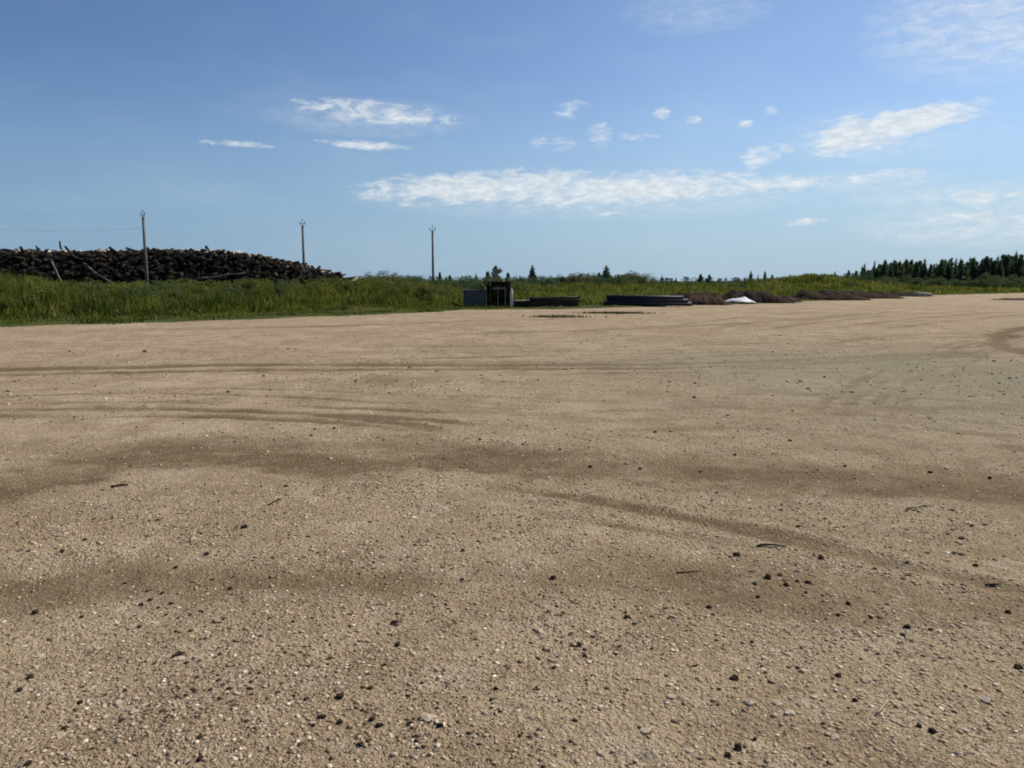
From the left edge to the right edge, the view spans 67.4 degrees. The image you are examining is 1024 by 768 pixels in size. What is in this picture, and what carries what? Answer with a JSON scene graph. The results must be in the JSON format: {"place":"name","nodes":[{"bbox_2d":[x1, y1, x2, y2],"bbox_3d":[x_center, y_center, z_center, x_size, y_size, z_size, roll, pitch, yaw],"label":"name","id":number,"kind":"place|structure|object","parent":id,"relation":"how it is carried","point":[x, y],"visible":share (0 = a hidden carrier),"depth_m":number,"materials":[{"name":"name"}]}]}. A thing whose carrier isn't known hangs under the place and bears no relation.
{"place":"outdoors","nodes":[
{"label":"outdoors","id":0,"kind":"place"},
{"bbox_2d":[0,266,1011,326],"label":"meadow","id":1,"kind":"structure","parent":0,"point":[249,318],"depth_m":35.42,"materials":[{"name":"green plant"}]},
{"bbox_2d":[0,292,20,311],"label":"weed clump","id":2,"kind":"object","parent":1,"relation":"on","point":[7,302],"visible":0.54,"depth_m":31.50,"materials":[{"name":"green plant"}]},
{"bbox_2d":[20,286,67,308],"bbox_3d":[-20.277,-3.604,33.437,2.106,1.317,2.175,2,8,11],"label":"weed clump","id":3,"kind":"object","parent":1,"relation":"on","point":[41,294],"visible":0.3,"depth_m":33.13,"materials":[{"name":"green plant"}]},
{"bbox_2d":[82,280,111,298],"bbox_3d":[-20.001,-4.298,37.157,1.596,1.537,1.711,3,8,23],"label":"weed clump","id":4,"kind":"object","parent":1,"relation":"on","point":[91,286],"visible":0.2,"depth_m":37.02,"materials":[{"name":"green plant"}]},
{"bbox_2d":[105,282,141,297],"bbox_3d":[-18.795,-4.321,37.693,2.020,1.485,2.086,-1,8,-7],"label":"weed clump","id":5,"kind":"object","parent":1,"relation":"on","point":[118,287],"visible":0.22,"depth_m":37.38,"materials":[{"name":"green plant"}]},
{"bbox_2d":[114,283,165,305],"bbox_3d":[-17.888,-4.120,36.751,2.442,1.446,2.278,-3,8,-18],"label":"weed clump","id":6,"kind":"object","parent":1,"relation":"on","point":[137,289],"visible":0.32,"depth_m":36.80,"materials":[{"name":"green plant"}]},
{"bbox_2d":[140,209,148,284],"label":"utility pole","id":7,"kind":"object","parent":1,"relation":"on","point":[145,253],"visible":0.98,"depth_m":75.83,"materials":[{"name":"grey wood"}]},
{"bbox_2d":[130,280,162,294],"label":"weed clump","id":8,"kind":"object","parent":1,"relation":"on","point":[134,282],"visible":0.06,"depth_m":40.63,"materials":[{"name":"green plant"}]},
{"bbox_2d":[142,280,185,296],"bbox_3d":[-18.198,-4.653,39.782,2.713,1.531,2.908,4,9,27],"label":"weed clump","id":9,"kind":"object","parent":1,"relation":"on","point":[153,288],"visible":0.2,"depth_m":39.60,"materials":[{"name":"green plant"}]},
{"bbox_2d":[154,289,176,305],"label":"weed clump","id":10,"kind":"object","parent":1,"relation":"on","point":[164,295],"visible":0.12,"depth_m":37.79,"materials":[{"name":"green plant"}]},
{"bbox_2d":[165,279,183,288],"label":"weed clump","id":11,"kind":"object","parent":1,"relation":"on","point":[173,282],"visible":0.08,"depth_m":42.85,"materials":[{"name":"green plant"}]},
{"bbox_2d":[168,290,190,303],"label":"weed clump","id":12,"kind":"object","parent":1,"relation":"on","point":[181,295],"visible":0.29,"depth_m":39.08,"materials":[{"name":"green plant"}]},
{"bbox_2d":[174,280,207,293],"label":"weed clump","id":13,"kind":"object","parent":1,"relation":"on","point":[198,282],"visible":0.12,"depth_m":42.61,"materials":[{"name":"green plant"}]},
{"bbox_2d":[185,283,212,297],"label":"weed clump","id":14,"kind":"object","parent":1,"relation":"on","point":[199,290],"visible":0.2,"depth_m":40.98,"materials":[{"name":"green plant"}]},
{"bbox_2d":[210,280,245,298],"bbox_3d":[-15.212,-4.837,41.170,2.093,1.518,2.243,-2,8,-15],"label":"weed clump","id":15,"kind":"object","parent":1,"relation":"on","point":[228,284],"visible":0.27,"depth_m":40.94,"materials":[{"name":"green plant"}]},
{"bbox_2d":[248,279,274,298],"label":"weed clump","id":16,"kind":"object","parent":1,"relation":"on","point":[268,286],"visible":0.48,"depth_m":42.56,"materials":[{"name":"green plant"}]},
{"bbox_2d":[243,278,281,293],"bbox_3d":[-14.498,-5.415,44.623,2.442,1.524,2.364,3,8,19],"label":"weed clump","id":17,"kind":"object","parent":1,"relation":"on","point":[258,284],"visible":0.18,"depth_m":44.06,"materials":[{"name":"green plant"}]},
{"bbox_2d":[269,278,294,295],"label":"weed clump","id":18,"kind":"object","parent":1,"relation":"on","point":[279,287],"visible":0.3,"depth_m":43.84,"materials":[{"name":"green plant"}]},
{"bbox_2d":[300,219,304,261],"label":"utility pole","id":19,"kind":"object","parent":1,"relation":"on","point":[303,249],"visible":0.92,"depth_m":87.34,"materials":[{"name":"grey wood"}]},
{"bbox_2d":[326,277,353,294],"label":"weed clump","id":20,"kind":"object","parent":1,"relation":"on","point":[343,286],"visible":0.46,"depth_m":46.38,"materials":[{"name":"green plant"}]},
{"bbox_2d":[344,276,368,290],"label":"weed clump","id":21,"kind":"object","parent":1,"relation":"on","point":[356,283],"visible":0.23,"depth_m":47.47,"materials":[{"name":"green plant"}]},
{"bbox_2d":[368,277,390,294],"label":"weed clump","id":22,"kind":"object","parent":1,"relation":"on","point":[375,287],"visible":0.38,"depth_m":46.14,"materials":[{"name":"green plant"}]},
{"bbox_2d":[368,271,397,281],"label":"willow bush","id":23,"kind":"object","parent":1,"relation":"on","point":[383,273],"visible":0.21,"depth_m":61.26,"materials":[{"name":"green plant"}]},
{"bbox_2d":[377,275,404,287],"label":"weed clump","id":24,"kind":"object","parent":1,"relation":"on","point":[389,279],"visible":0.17,"depth_m":49.81,"materials":[{"name":"green plant"}]},
{"bbox_2d":[384,283,399,296],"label":"weed clump","id":25,"kind":"object","parent":1,"relation":"on","point":[392,290],"visible":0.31,"depth_m":46.78,"materials":[{"name":"green plant"}]},
{"bbox_2d":[393,281,421,298],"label":"weed clump","id":26,"kind":"object","parent":1,"relation":"on","point":[407,288],"visible":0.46,"depth_m":47.71,"materials":[{"name":"green plant"}]},
{"bbox_2d":[407,283,437,300],"bbox_3d":[-5.470,-5.702,48.290,2.222,1.419,2.151,-3,8,-24],"label":"weed clump","id":27,"kind":"object","parent":1,"relation":"on","point":[426,288],"visible":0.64,"depth_m":48.10,"materials":[{"name":"green plant"}]},
{"bbox_2d":[412,280,440,294],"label":"weed clump","id":28,"kind":"object","parent":1,"relation":"on","point":[429,284],"visible":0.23,"depth_m":49.12,"materials":[{"name":"green plant"}]},
{"bbox_2d":[416,274,443,285],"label":"willow bush","id":29,"kind":"object","parent":1,"relation":"on","point":[436,282],"visible":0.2,"depth_m":69.31,"materials":[{"name":"green plant"}]},
{"bbox_2d":[429,225,435,282],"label":"utility pole","id":30,"kind":"object","parent":1,"relation":"on","point":[432,231],"visible":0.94,"depth_m":97.14,"materials":[{"name":"grey wood"}]},
{"bbox_2d":[426,286,448,299],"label":"weed clump","id":31,"kind":"object","parent":1,"relation":"on","point":[437,290],"visible":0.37,"depth_m":48.33,"materials":[{"name":"green plant"}]},
{"bbox_2d":[439,277,462,289],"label":"willow bush","id":32,"kind":"object","parent":1,"relation":"on","point":[449,283],"visible":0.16,"depth_m":61.23,"materials":[{"name":"green plant"}]},
{"bbox_2d":[449,275,482,285],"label":"scrub bush","id":33,"kind":"object","parent":1,"relation":"on","point":[469,277],"visible":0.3,"depth_m":94.53,"materials":[{"name":"green plant"}]},
{"bbox_2d":[457,278,477,289],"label":"willow bush","id":34,"kind":"object","parent":1,"relation":"on","point":[463,285],"visible":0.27,"depth_m":65.14,"materials":[{"name":"green plant"}]},
{"bbox_2d":[463,290,486,305],"bbox_3d":[-2.265,-5.231,46.718,1.460,1.010,1.100,-1,8,-4],"label":"metal box","id":35,"kind":"object","parent":1,"relation":"on","point":[474,297],"visible":0.92,"depth_m":46.21,"materials":[{"name":"grey paint"}]},
{"bbox_2d":[466,280,485,289],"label":"willow bush","id":36,"kind":"object","parent":1,"relation":"on","point":[476,285],"visible":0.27,"depth_m":59.26,"materials":[{"name":"green plant"}]},
{"bbox_2d":[491,266,502,278],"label":"pine tree","id":37,"kind":"object","parent":1,"relation":"on","point":[496,271],"visible":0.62,"depth_m":158.00,"materials":[{"name":"green plant"}]},
{"bbox_2d":[486,279,511,306],"bbox_3d":[-0.796,-5.532,46.656,1.580,1.638,1.375,0,8,3],"label":"shelter","id":38,"kind":"object","parent":1,"relation":"on","point":[498,293],"visible":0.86,"depth_m":47.26,"materials":[{"name":"brown wood"}]},
{"bbox_2d":[513,301,530,306],"bbox_3d":[0.600,-4.830,46.168,1.020,0.360,0.300,0,8,-3],"label":"timber block","id":39,"kind":"object","parent":1,"relation":"on","point":[519,303],"depth_m":46.02,"materials":[{"name":"brown wood"}]},
{"bbox_2d":[511,281,533,295],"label":"willow bush","id":40,"kind":"object","parent":1,"relation":"on","point":[519,287],"visible":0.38,"depth_m":63.22,"materials":[{"name":"green plant"}]},
{"bbox_2d":[528,265,538,280],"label":"spruce tree","id":41,"kind":"object","parent":1,"relation":"on","point":[532,273],"visible":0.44,"depth_m":172.95,"materials":[{"name":"green plant"}]},
{"bbox_2d":[526,276,545,283],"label":"scrub bush","id":42,"kind":"object","parent":1,"relation":"on","point":[541,279],"visible":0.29,"depth_m":112.94,"materials":[{"name":"green plant"}]},
{"bbox_2d":[535,275,559,286],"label":"scrub bush","id":43,"kind":"object","parent":1,"relation":"on","point":[549,278],"visible":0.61,"depth_m":94.41,"materials":[{"name":"green plant"}]},
{"bbox_2d":[526,303,578,306],"bbox_3d":[2.485,-4.797,46.525,3.575,0.170,0.260,-4,9,-28],"label":"sleeper","id":44,"kind":"object","parent":1,"relation":"on","point":[554,304],"visible":0.98,"depth_m":46.36,"materials":[{"name":"brown wood"}]},
{"bbox_2d":[527,300,579,302],"bbox_3d":[2.533,-4.995,46.499,3.594,0.170,0.260,-4,9,-29],"label":"sleeper","id":45,"kind":"object","parent":44,"relation":"on","point":[553,301],"visible":1,"depth_m":46.33,"materials":[{"name":"brown wood"}]},
{"bbox_2d":[530,296,579,299],"bbox_3d":[2.647,-5.193,46.472,3.447,0.170,0.260,-5,9,-30],"label":"sleeper","id":46,"kind":"object","parent":45,"relation":"on","point":[552,298],"visible":0.94,"depth_m":46.27,"materials":[{"name":"brown wood"}]},
{"bbox_2d":[567,271,597,283],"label":"scrub bush","id":47,"kind":"object","parent":1,"relation":"on","point":[573,278],"visible":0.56,"depth_m":115.90,"materials":[{"name":"green plant"}]},
{"bbox_2d":[593,274,618,284],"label":"scrub bush","id":48,"kind":"object","parent":1,"relation":"on","point":[605,280],"visible":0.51,"depth_m":103.23,"materials":[{"name":"green plant"}]},
{"bbox_2d":[601,265,612,278],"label":"spruce tree","id":49,"kind":"object","parent":1,"relation":"on","point":[606,271],"visible":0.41,"depth_m":187.69,"materials":[{"name":"green plant"}]},
{"bbox_2d":[608,274,637,284],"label":"scrub bush","id":50,"kind":"object","parent":1,"relation":"on","point":[628,281],"visible":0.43,"depth_m":103.53,"materials":[{"name":"green plant"}]},
{"bbox_2d":[614,270,646,282],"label":"scrub bush","id":51,"kind":"object","parent":1,"relation":"on","point":[631,273],"visible":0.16,"depth_m":112.56,"materials":[{"name":"green plant"}]},
{"bbox_2d":[625,272,660,284],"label":"scrub bush","id":52,"kind":"object","parent":1,"relation":"on","point":[653,280],"visible":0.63,"depth_m":105.68,"materials":[{"name":"green plant"}]},
{"bbox_2d":[605,301,691,305],"bbox_3d":[8.524,-5.051,48.307,5.425,0.227,0.230,3,8,20],"label":"pipe","id":53,"kind":"object","parent":1,"relation":"on","point":[655,303],"visible":0.98,"depth_m":48.10,"materials":[{"name":"black plastic"}]},
{"bbox_2d":[610,298,688,301],"bbox_3d":[8.600,-5.262,48.396,4.971,0.227,0.230,3,8,22],"label":"pipe","id":54,"kind":"object","parent":53,"relation":"on","point":[646,300],"visible":1,"depth_m":48.30,"materials":[{"name":"black plastic"}]},
{"bbox_2d":[606,295,683,298],"bbox_3d":[8.347,-5.473,48.485,4.910,0.227,0.230,3,8,23],"label":"pipe","id":55,"kind":"object","parent":54,"relation":"on","point":[640,297],"visible":1,"depth_m":48.47,"materials":[{"name":"black plastic"}]},
{"bbox_2d":[684,291,730,304],"bbox_3d":[12.970,-5.837,52.692,3.980,1.076,3.000,0,8,0],"label":"soil heap","id":56,"kind":"object","parent":1,"relation":"on","point":[705,298],"visible":0.73,"depth_m":51.65,"materials":[{"name":"brown soil"}]},
{"bbox_2d":[416,273,1023,311],"bbox_3d":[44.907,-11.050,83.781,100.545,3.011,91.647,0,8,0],"label":"meadow grass","id":57,"kind":"structure","parent":1,"relation":"on","point":[589,294],"depth_m":88.57,"materials":[{"name":"green plant"}]},
{"bbox_2d":[727,282,747,288],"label":"scrub bush","id":58,"kind":"object","parent":1,"relation":"on","point":[729,284],"visible":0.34,"depth_m":94.80,"materials":[{"name":"green plant"}]},
{"bbox_2d":[726,297,755,302],"bbox_3d":[16.026,-5.945,54.191,1.998,0.426,1.563,-6,9,-36],"label":"white sheet","id":59,"kind":"object","parent":1,"relation":"on","point":[743,299],"visible":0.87,"depth_m":53.81,"materials":[{"name":"white plastic"}]},
{"bbox_2d":[720,290,793,302],"bbox_3d":[18.023,-6.526,57.644,6.008,1.116,4.000,0,8,0],"label":"soil heap","id":60,"kind":"object","parent":1,"relation":"on","point":[760,297],"visible":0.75,"depth_m":56.18,"materials":[{"name":"brown soil"}]},
{"bbox_2d":[778,295,800,301],"bbox_3d":[20.897,-6.559,59.657,2.952,0.642,3.000,0,8,0],"label":"soil heap","id":61,"kind":"object","parent":1,"relation":"on","point":[792,299],"visible":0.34,"depth_m":58.79,"materials":[{"name":"brown soil"}]},
{"bbox_2d":[790,289,870,300],"bbox_3d":[26.918,-7.565,65.576,7.349,1.077,4.000,0,8,0],"label":"soil heap","id":62,"kind":"object","parent":1,"relation":"on","point":[828,295],"visible":0.86,"depth_m":64.19,"materials":[{"name":"brown soil"}]},
{"bbox_2d":[854,272,873,280],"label":"willow bush","id":63,"kind":"object","parent":1,"relation":"on","point":[868,278],"visible":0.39,"depth_m":118.70,"materials":[{"name":"green plant"}]},
{"bbox_2d":[849,290,907,298],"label":"soil heap","id":64,"kind":"object","parent":1,"relation":"on","point":[876,295],"visible":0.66,"depth_m":70.31,"materials":[{"name":"brown soil"}]},
{"bbox_2d":[878,264,887,280],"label":"birch tree","id":65,"kind":"object","parent":1,"relation":"on","point":[883,272],"visible":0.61,"depth_m":146.34,"materials":[{"name":"green plant"}]},
{"bbox_2d":[879,276,902,283],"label":"willow bush","id":66,"kind":"object","parent":1,"relation":"on","point":[894,281],"visible":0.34,"depth_m":121.50,"materials":[{"name":"green plant"}]},
{"bbox_2d":[893,262,900,279],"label":"pine tree","id":67,"kind":"object","parent":1,"relation":"on","point":[895,268],"visible":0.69,"depth_m":147.27,"materials":[{"name":"green plant"}]},
{"bbox_2d":[897,264,905,282],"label":"birch tree","id":68,"kind":"object","parent":1,"relation":"on","point":[901,273],"visible":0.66,"depth_m":146.16,"materials":[{"name":"green plant"}]},
{"bbox_2d":[904,262,913,278],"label":"pine tree","id":69,"kind":"object","parent":1,"relation":"on","point":[908,269],"visible":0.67,"depth_m":151.35,"materials":[{"name":"green plant"}]},
{"bbox_2d":[891,292,934,296],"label":"soil heap","id":70,"kind":"object","parent":1,"relation":"on","point":[909,294],"visible":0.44,"depth_m":80.46,"materials":[{"name":"brown soil"}]},
{"bbox_2d":[912,292,932,295],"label":"concrete slab","id":71,"kind":"object","parent":70,"relation":"on","point":[922,293],"depth_m":79.11,"materials":[{"name":"grey concrete"}]},
{"bbox_2d":[910,262,919,279],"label":"birch tree","id":72,"kind":"object","parent":1,"relation":"on","point":[916,270],"visible":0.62,"depth_m":150.18,"materials":[{"name":"green plant"}]},
{"bbox_2d":[907,278,923,285],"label":"willow bush","id":73,"kind":"object","parent":1,"relation":"on","point":[917,282],"visible":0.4,"depth_m":122.59,"materials":[{"name":"green plant"}]},
{"bbox_2d":[926,265,934,280],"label":"pine tree","id":74,"kind":"object","parent":1,"relation":"on","point":[930,271],"visible":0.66,"depth_m":149.70,"materials":[{"name":"green plant"}]},
{"bbox_2d":[933,259,947,280],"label":"spruce tree","id":75,"kind":"object","parent":1,"relation":"on","point":[941,269],"visible":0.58,"depth_m":145.84,"materials":[{"name":"green plant"}]},
{"bbox_2d":[947,267,953,281],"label":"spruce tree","id":76,"kind":"object","parent":1,"relation":"on","point":[950,274],"visible":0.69,"depth_m":145.85,"materials":[{"name":"green plant"}]},
{"bbox_2d":[955,260,966,280],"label":"pine tree","id":77,"kind":"object","parent":1,"relation":"on","point":[959,275],"visible":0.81,"depth_m":150.39,"materials":[{"name":"green plant"}]},
{"bbox_2d":[962,266,969,280],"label":"birch tree","id":78,"kind":"object","parent":1,"relation":"on","point":[964,273],"visible":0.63,"depth_m":145.82,"materials":[{"name":"green plant"}]},
{"bbox_2d":[969,257,977,281],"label":"spruce tree","id":79,"kind":"object","parent":1,"relation":"on","point":[973,273],"visible":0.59,"depth_m":151.16,"materials":[{"name":"green plant"}]},
{"bbox_2d":[979,256,990,279],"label":"birch tree","id":80,"kind":"object","parent":1,"relation":"on","point":[985,266],"visible":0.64,"depth_m":149.90,"materials":[{"name":"green plant"}]},
{"bbox_2d":[972,272,1001,287],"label":"willow bush","id":81,"kind":"object","parent":1,"relation":"on","point":[995,284],"visible":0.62,"depth_m":116.86,"materials":[{"name":"green plant"}]},
{"bbox_2d":[991,260,996,275],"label":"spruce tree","id":82,"kind":"object","parent":1,"relation":"on","point":[993,267],"visible":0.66,"depth_m":149.02,"materials":[{"name":"green plant"}]},
{"bbox_2d":[994,259,1004,278],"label":"spruce tree","id":83,"kind":"object","parent":1,"relation":"on","point":[998,271],"visible":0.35,"depth_m":147.29,"materials":[{"name":"green plant"}]},
{"bbox_2d":[1001,255,1015,277],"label":"birch tree","id":84,"kind":"object","parent":1,"relation":"on","point":[1006,264],"visible":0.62,"depth_m":149.74,"materials":[{"name":"green plant"}]},
{"bbox_2d":[1008,259,1014,280],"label":"spruce tree","id":85,"kind":"object","parent":1,"relation":"on","point":[1011,270],"visible":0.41,"depth_m":145.26,"materials":[{"name":"green plant"}]},
{"bbox_2d":[1015,256,1023,277],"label":"birch tree","id":86,"kind":"object","parent":1,"relation":"on","point":[1020,269],"visible":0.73,"depth_m":145.49,"materials":[{"name":"green plant"}]},
{"bbox_2d":[0,293,1023,767],"bbox_3d":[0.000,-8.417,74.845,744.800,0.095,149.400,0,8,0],"label":"gravel yard","id":87,"kind":"structure","parent":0,"point":[928,325],"depth_m":5.13,"materials":[{"name":"beige gravel"}]},
{"bbox_2d":[420,712,436,721],"bbox_3d":[-0.305,1.222,2.806,0.063,0.024,0.052,5,16,-15],"label":"stone","id":88,"kind":"object","parent":87,"relation":"on","point":[425,717],"visible":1,"depth_m":2.80,"materials":[{"name":"beige stone"}]},
{"bbox_2d":[521,314,606,317],"bbox_3d":[2.022,-3.069,34.511,4.351,0.144,2.043,0,8,0],"label":"weed patch","id":89,"kind":"object","parent":87,"relation":"on","point":[553,316],"visible":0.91,"depth_m":34.22,"materials":[{"name":"green plant"}]},
{"bbox_2d":[557,311,664,313],"bbox_3d":[4.917,-3.541,38.029,5.334,0.152,2.156,0,8,0],"label":"weed patch","id":90,"kind":"object","parent":87,"relation":"on","point":[612,312],"visible":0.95,"depth_m":37.89,"materials":[{"name":"green plant"}]},
{"bbox_2d":[640,727,650,733],"bbox_3d":[0.476,1.235,2.730,0.045,0.018,0.040,-6,0,-16],"label":"stone","id":91,"kind":"object","parent":87,"relation":"on","point":[645,730],"visible":1,"depth_m":2.72,"materials":[{"name":"beige stone"}]},
{"bbox_2d":[744,699,756,706],"bbox_3d":[0.903,1.208,2.906,0.047,0.021,0.037,2,11,5],"label":"stone","id":92,"kind":"object","parent":87,"relation":"on","point":[749,703],"visible":1,"depth_m":2.90,"materials":[{"name":"beige stone"}]},
{"bbox_2d":[756,543,786,546],"bbox_3d":[1.577,0.984,4.670,0.174,0.023,0.023,2,8,15],"label":"stick","id":93,"kind":"object","parent":87,"relation":"on","point":[765,544],"visible":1,"depth_m":4.67,"materials":[{"name":"brown wood"}]},
{"bbox_2d":[783,709,795,715],"bbox_3d":[1.029,1.221,2.849,0.038,0.019,0.050,7,11,44],"label":"stone","id":94,"kind":"object","parent":87,"relation":"on","point":[788,712],"visible":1,"depth_m":2.84,"materials":[{"name":"beige stone"}]},
{"bbox_2d":[860,677,871,682],"bbox_3d":[1.421,1.190,3.082,0.044,0.022,0.039,-3,16,13],"label":"stone","id":95,"kind":"object","parent":87,"relation":"on","point":[865,679],"visible":1,"depth_m":3.08,"materials":[{"name":"beige stone"}]},
{"bbox_2d":[906,504,932,509],"bbox_3d":[2.884,0.869,5.455,0.262,0.025,0.043,-4,8,-25],"label":"stick","id":96,"kind":"object","parent":87,"relation":"on","point":[909,507],"visible":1,"depth_m":5.44,"materials":[{"name":"beige wood"}]},
{"bbox_2d":[979,696,990,703],"bbox_3d":[1.817,1.214,2.945,0.042,0.021,0.043,-10,7,-9],"label":"stone","id":97,"kind":"object","parent":87,"relation":"on","point":[986,699],"visible":1,"depth_m":2.94,"materials":[{"name":"beige stone"}]},
{"bbox_2d":[989,298,1023,299],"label":"soil heap","id":98,"kind":"object","parent":87,"relation":"on","point":[1008,299],"visible":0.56,"depth_m":65.35,"materials":[{"name":"beige soil"}]},
{"bbox_2d":[0,0,1023,280],"label":"sky","id":99,"kind":"structure","parent":0,"point":[721,139],"materials":[{"name":"blue"}]},
{"bbox_2d":[5,334,1023,413],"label":"coarse gravel","id":100,"kind":"structure","parent":0,"point":[264,375],"depth_m":12.66,"materials":[{"name":"beige gravel"}]},
{"label":"ground","id":101,"kind":"structure","parent":0,"visible":0},
{"bbox_2d":[0,246,361,287],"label":"log heap","id":102,"kind":"object","parent":101,"relation":"on","point":[190,261],"visible":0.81,"depth_m":80.59,"materials":[{"name":"brown wood"}]},
{"bbox_2d":[83,263,111,283],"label":"long log","id":103,"kind":"object","parent":102,"relation":"on","point":[91,269],"visible":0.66,"depth_m":79.14,"materials":[{"name":"grey wood"}]},
{"bbox_2d":[196,272,245,279],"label":"long log","id":104,"kind":"object","parent":102,"relation":"on","point":[199,278],"visible":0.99,"depth_m":78.50,"materials":[{"name":"wood"}]},
{"bbox_2d":[359,276,769,281],"bbox_3d":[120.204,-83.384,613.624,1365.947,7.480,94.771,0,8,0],"label":"wood","id":105,"kind":"object","parent":101,"relation":"on","point":[671,279],"visible":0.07,"depth_m":597.06,"materials":[{"name":"green plant"}]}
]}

